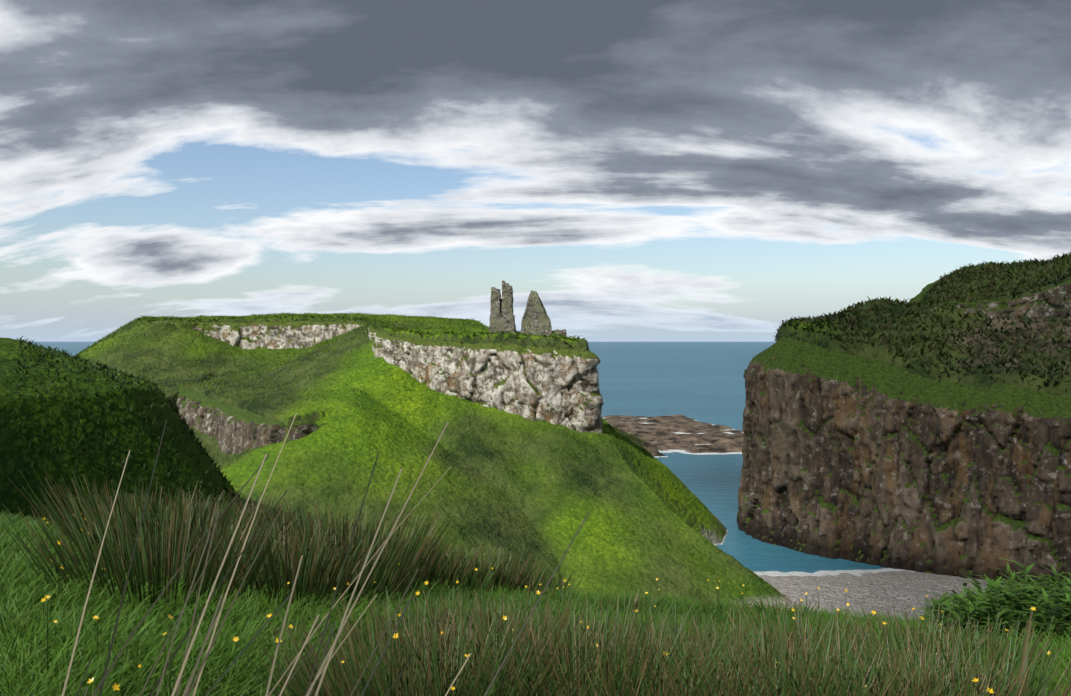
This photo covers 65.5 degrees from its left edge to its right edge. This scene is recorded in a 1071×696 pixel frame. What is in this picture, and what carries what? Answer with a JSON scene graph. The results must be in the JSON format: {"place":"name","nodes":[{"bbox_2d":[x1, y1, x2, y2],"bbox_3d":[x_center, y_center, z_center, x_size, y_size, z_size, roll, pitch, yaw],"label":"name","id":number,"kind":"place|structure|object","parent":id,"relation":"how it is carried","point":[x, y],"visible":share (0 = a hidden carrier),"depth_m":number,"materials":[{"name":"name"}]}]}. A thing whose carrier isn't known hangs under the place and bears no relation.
{"place":"outdoors","nodes":[
{"label":"outdoors","id":0,"kind":"place"},
{"bbox_2d":[176,383,326,453],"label":"rock outcrop","id":1,"kind":"object","parent":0,"point":[234,429],"depth_m":110.36,"materials":[{"name":"grey stone"}]},
{"bbox_2d":[33,342,884,572],"bbox_3d":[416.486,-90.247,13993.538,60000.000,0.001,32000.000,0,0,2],"label":"sea","id":2,"kind":"structure","parent":0,"point":[704,382],"depth_m":418.91,"materials":[{"name":"blue liquid"}]},
{"bbox_2d":[368,325,603,432],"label":"headland cliff","id":3,"kind":"structure","parent":0,"point":[555,386],"depth_m":118.42,"materials":[{"name":"grey stone"}]},
{"bbox_2d":[0,258,1070,621],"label":"terrain","id":4,"kind":"structure","parent":0,"point":[654,438],"depth_m":99.44,"materials":[{"name":"green plant"}]},
{"bbox_2d":[151,321,363,349],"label":"outcrop","id":5,"kind":"object","parent":4,"relation":"on","point":[296,334],"visible":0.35,"depth_m":165.96,"materials":[{"name":"grey stone"}]},
{"bbox_2d":[62,413,589,695],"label":"dry stalks","id":6,"kind":"object","parent":4,"relation":"on","point":[309,691],"visible":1,"depth_m":2.31,"materials":[{"name":"beige plant"}]},
{"bbox_2d":[489,280,566,336],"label":"castle ruins","id":7,"kind":"object","parent":4,"relation":"on","point":[535,319],"visible":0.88,"depth_m":125.80,"materials":[{"name":"stone"}]},
{"bbox_2d":[0,467,1070,695],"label":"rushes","id":8,"kind":"object","parent":4,"relation":"on","point":[169,536],"visible":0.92,"depth_m":5.15,"materials":[{"name":"green plant"}]},
{"bbox_2d":[0,510,1070,695],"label":"meadow grass","id":9,"kind":"structure","parent":4,"relation":"on","point":[24,590],"depth_m":5.28,"materials":[{"name":"green plant"}]},
{"bbox_2d":[15,251,1070,599],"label":"rough tussocks","id":10,"kind":"object","parent":4,"relation":"on","point":[997,271],"visible":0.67,"depth_m":120.21,"materials":[{"name":"green plant"}]},
{"bbox_2d":[43,520,1049,695],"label":"buttercup stems","id":11,"kind":"object","parent":4,"relation":"on","point":[399,630],"visible":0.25,"depth_m":4.63,"materials":[{"name":"green plant"}]},
{"bbox_2d":[40,515,1050,692],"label":"buttercups","id":12,"kind":"object","parent":11,"relation":"on","point":[116,686],"visible":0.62,"depth_m":4.63,"materials":[{"name":"yellow plant"}]},
{"bbox_2d":[909,558,1070,645],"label":"bracken clump","id":13,"kind":"object","parent":4,"relation":"on","point":[1013,603],"visible":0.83,"depth_m":7.12,"materials":[{"name":"green plant"}]},
{"bbox_2d":[0,0,1070,341],"label":"sky","id":14,"kind":"structure","parent":0,"point":[651,170],"materials":[{"name":"grey"}]},
{"bbox_2d":[737,336,1070,586],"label":"cliff","id":15,"kind":"structure","parent":0,"point":[860,459],"depth_m":109.89,"materials":[{"name":"brown stone"}]},
{"bbox_2d":[908,280,1070,318],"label":"rock outcrop","id":16,"kind":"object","parent":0,"point":[1053,301],"depth_m":116.69,"materials":[{"name":"grey stone"}]}
]}

